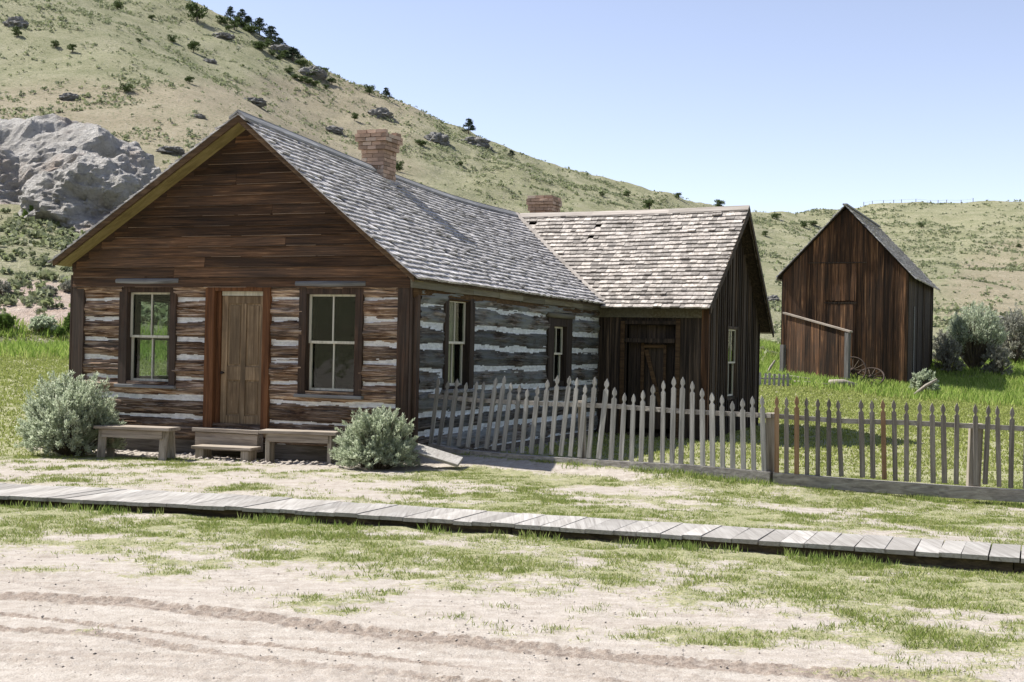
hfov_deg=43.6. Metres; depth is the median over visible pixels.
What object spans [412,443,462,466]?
loose plank
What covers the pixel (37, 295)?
hill brush
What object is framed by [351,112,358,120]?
juniper tree
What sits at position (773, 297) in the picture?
hill rock
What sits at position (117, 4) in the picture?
juniper tree
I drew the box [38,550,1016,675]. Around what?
roadside tufts
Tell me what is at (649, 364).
wing door
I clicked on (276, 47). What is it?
hill rock
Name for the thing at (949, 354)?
shrub
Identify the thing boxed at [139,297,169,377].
window
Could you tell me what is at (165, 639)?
dirt road
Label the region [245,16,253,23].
pine tree
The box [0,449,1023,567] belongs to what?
tall grass
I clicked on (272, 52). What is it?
juniper tree
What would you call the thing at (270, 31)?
pine tree
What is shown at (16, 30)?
juniper tree
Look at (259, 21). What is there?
pine tree
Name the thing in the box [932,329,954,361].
shrub
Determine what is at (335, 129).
hill rock
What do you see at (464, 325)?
window
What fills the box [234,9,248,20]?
pine tree
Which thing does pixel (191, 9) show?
juniper tree
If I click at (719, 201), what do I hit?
juniper tree
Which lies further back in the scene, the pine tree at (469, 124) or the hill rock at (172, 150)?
the pine tree at (469, 124)
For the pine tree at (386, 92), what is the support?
on the hillside
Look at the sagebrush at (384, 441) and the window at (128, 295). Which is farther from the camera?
the window at (128, 295)
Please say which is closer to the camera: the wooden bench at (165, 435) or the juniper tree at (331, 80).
the wooden bench at (165, 435)
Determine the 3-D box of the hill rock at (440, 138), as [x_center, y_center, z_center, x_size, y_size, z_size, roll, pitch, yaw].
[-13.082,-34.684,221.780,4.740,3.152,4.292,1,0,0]
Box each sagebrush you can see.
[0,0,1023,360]
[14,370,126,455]
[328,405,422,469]
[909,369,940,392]
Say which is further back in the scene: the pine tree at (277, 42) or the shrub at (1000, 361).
the pine tree at (277, 42)
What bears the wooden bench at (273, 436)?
on the ground at (124, 580)
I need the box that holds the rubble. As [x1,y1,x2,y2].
[92,450,366,468]
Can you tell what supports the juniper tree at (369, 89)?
on the hillside
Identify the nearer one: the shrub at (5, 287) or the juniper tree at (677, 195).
the shrub at (5, 287)
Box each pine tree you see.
[224,6,234,17]
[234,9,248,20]
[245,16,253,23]
[252,17,267,33]
[261,26,279,39]
[271,37,285,44]
[286,46,306,61]
[379,87,393,99]
[462,118,475,133]
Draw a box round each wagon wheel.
[850,357,866,379]
[856,367,884,386]
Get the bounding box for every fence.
[419,375,1023,501]
[759,372,791,385]
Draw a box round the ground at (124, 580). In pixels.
[0,346,1023,680]
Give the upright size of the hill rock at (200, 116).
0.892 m
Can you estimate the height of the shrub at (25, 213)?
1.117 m
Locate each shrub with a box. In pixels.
[0,279,12,295]
[0,313,16,330]
[22,205,33,216]
[27,314,58,331]
[42,285,57,295]
[54,326,66,336]
[60,278,70,292]
[63,312,69,331]
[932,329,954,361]
[932,334,966,371]
[946,300,1008,370]
[979,339,1013,374]
[991,301,1023,361]
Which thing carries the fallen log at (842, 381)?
on the ground at (124, 580)
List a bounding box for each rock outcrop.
[0,113,155,204]
[18,152,161,233]
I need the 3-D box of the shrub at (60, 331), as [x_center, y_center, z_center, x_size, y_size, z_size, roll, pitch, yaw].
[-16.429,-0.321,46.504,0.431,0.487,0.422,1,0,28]
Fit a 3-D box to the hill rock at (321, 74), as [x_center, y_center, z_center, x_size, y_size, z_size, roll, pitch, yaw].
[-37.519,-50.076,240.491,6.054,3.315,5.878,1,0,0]
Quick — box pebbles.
[0,462,1023,681]
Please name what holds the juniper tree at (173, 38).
on the hillside
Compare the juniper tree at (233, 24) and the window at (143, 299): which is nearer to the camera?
the window at (143, 299)
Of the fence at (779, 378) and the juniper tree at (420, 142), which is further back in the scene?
the juniper tree at (420, 142)
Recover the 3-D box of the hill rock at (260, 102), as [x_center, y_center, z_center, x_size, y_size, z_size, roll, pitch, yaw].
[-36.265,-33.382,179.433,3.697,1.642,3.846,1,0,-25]
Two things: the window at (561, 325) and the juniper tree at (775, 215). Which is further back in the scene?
the juniper tree at (775, 215)
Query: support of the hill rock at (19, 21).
on the hillside
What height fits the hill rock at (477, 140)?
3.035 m
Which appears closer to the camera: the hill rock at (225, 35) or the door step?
the door step
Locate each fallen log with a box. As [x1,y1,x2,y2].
[828,379,856,386]
[914,378,937,394]
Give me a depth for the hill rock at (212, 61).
212.87 m
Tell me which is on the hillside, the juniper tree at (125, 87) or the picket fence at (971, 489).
the juniper tree at (125, 87)
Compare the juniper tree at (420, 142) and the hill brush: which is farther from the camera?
the juniper tree at (420, 142)
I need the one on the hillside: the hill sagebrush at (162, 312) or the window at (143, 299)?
the hill sagebrush at (162, 312)
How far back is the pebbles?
7.57 m
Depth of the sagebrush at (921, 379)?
47.39 m
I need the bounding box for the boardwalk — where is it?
[0,483,1023,572]
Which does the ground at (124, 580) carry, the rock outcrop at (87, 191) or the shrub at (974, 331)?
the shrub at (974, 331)
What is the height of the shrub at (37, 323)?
0.702 m
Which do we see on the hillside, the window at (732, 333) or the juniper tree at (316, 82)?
the juniper tree at (316, 82)
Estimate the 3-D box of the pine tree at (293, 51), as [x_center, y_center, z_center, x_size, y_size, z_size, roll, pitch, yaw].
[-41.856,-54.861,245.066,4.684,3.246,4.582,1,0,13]
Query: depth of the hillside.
194.55 m
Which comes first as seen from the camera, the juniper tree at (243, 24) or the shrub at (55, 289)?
the shrub at (55, 289)
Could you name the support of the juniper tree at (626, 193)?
on the hillside
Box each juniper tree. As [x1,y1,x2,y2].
[11,25,21,36]
[50,40,59,47]
[66,44,77,52]
[112,0,123,8]
[119,82,132,91]
[167,34,176,41]
[184,76,194,82]
[185,0,207,22]
[187,39,200,51]
[215,15,232,24]
[229,20,239,29]
[241,21,252,26]
[242,24,261,32]
[255,41,266,49]
[267,50,275,55]
[275,54,285,59]
[278,49,288,57]
[295,59,308,66]
[298,75,305,80]
[310,80,319,85]
[328,78,336,83]
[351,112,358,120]
[363,84,375,94]
[395,160,404,170]
[415,139,426,145]
[623,190,630,195]
[642,198,653,208]
[674,192,681,198]
[713,199,725,206]
[771,213,780,218]
[800,220,807,227]
[808,220,817,225]
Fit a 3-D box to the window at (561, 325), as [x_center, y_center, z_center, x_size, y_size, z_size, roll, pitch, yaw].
[0.790,0.186,22.980,0.290,1.368,1.353,1,0,22]
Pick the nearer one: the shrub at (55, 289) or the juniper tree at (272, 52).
the shrub at (55, 289)
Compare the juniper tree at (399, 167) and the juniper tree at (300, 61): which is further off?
the juniper tree at (300, 61)
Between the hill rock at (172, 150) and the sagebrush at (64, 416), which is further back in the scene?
the hill rock at (172, 150)
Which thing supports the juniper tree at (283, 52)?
on the hillside
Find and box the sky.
[191,0,1023,213]
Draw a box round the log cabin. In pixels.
[47,109,774,461]
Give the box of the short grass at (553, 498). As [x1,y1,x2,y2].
[0,452,1023,677]
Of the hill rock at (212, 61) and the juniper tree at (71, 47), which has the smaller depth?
the juniper tree at (71, 47)
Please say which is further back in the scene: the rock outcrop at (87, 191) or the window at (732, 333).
the rock outcrop at (87, 191)
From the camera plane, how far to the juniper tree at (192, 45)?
218.04 m
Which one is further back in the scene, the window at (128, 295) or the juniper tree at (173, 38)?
the juniper tree at (173, 38)
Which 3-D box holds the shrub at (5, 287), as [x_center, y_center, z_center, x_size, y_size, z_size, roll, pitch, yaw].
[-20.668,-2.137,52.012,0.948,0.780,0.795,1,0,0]
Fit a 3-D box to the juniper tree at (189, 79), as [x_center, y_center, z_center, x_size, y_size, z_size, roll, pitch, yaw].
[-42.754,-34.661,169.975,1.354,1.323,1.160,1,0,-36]
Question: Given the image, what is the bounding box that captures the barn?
[775,203,940,382]
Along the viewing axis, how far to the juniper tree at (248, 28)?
250.56 m
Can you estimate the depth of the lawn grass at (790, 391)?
28.57 m
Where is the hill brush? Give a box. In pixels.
[0,208,167,325]
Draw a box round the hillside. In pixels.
[0,0,1023,363]
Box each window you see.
[114,278,178,388]
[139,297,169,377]
[293,281,365,399]
[441,296,474,392]
[545,312,575,389]
[725,326,738,398]
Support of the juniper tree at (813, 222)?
on the hillside
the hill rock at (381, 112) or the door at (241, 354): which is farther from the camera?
the hill rock at (381, 112)
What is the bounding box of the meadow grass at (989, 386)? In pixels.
[0,314,1023,406]
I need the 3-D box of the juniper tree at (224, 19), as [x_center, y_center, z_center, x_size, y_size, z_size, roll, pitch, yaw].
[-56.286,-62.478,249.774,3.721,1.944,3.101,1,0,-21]
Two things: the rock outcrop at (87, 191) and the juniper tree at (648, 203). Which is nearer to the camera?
the rock outcrop at (87, 191)
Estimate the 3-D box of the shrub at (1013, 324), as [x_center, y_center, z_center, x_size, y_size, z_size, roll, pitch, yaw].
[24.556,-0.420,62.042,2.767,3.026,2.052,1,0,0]
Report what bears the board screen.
on the ground at (124, 580)
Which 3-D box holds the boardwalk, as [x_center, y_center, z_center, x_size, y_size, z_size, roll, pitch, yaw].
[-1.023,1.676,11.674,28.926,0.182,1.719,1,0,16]
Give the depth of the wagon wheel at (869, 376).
48.42 m
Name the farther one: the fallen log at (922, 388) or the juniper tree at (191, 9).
the juniper tree at (191, 9)
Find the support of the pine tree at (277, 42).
on the hillside
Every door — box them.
[220,296,262,424]
[627,325,675,428]
[826,304,854,377]
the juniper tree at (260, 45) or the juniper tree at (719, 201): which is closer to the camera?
the juniper tree at (260, 45)
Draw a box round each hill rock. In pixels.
[2,16,28,27]
[59,92,78,99]
[155,146,184,153]
[190,114,205,118]
[203,59,216,63]
[211,32,235,40]
[243,97,266,107]
[270,44,291,54]
[298,65,327,79]
[326,125,343,133]
[367,107,393,117]
[423,132,449,145]
[460,136,492,149]
[767,295,779,300]
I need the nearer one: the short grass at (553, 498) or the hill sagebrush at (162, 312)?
the short grass at (553, 498)
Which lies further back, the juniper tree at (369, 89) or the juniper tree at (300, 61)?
the juniper tree at (369, 89)
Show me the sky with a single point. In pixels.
(793, 106)
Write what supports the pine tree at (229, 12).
on the hillside
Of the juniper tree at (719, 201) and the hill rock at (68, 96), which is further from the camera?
the juniper tree at (719, 201)
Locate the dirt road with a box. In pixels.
[0,593,1023,681]
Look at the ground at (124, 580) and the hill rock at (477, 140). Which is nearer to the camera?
the ground at (124, 580)
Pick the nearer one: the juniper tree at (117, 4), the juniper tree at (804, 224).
the juniper tree at (117, 4)
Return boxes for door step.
[191,444,260,461]
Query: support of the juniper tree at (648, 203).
on the hillside
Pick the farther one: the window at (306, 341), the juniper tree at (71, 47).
the juniper tree at (71, 47)
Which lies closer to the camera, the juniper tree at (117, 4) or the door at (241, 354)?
the door at (241, 354)
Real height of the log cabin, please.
5.469 m
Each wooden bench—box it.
[93,424,180,460]
[259,429,340,463]
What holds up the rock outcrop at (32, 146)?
on the hillside
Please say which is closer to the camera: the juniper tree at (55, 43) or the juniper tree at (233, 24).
the juniper tree at (55, 43)
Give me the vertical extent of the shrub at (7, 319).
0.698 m
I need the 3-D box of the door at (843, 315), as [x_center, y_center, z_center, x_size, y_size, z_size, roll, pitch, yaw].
[13.064,0.078,50.945,1.114,3.070,0.029,1,0,24]
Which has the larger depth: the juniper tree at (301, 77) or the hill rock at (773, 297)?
the juniper tree at (301, 77)
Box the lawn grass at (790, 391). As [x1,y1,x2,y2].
[0,329,1023,488]
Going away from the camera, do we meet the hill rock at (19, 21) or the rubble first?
the rubble
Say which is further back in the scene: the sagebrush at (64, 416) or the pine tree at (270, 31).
the pine tree at (270, 31)
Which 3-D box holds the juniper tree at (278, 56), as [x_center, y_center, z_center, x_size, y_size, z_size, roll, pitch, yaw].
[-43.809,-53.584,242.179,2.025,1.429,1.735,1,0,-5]
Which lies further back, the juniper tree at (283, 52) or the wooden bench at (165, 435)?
the juniper tree at (283, 52)
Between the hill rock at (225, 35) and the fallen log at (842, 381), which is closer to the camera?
the fallen log at (842, 381)
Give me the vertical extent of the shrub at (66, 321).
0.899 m
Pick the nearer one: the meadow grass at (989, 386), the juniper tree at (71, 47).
the meadow grass at (989, 386)
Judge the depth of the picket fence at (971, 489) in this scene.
15.83 m
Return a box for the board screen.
[779,312,852,379]
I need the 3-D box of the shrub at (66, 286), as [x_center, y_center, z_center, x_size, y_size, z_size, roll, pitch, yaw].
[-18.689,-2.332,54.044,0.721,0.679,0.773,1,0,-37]

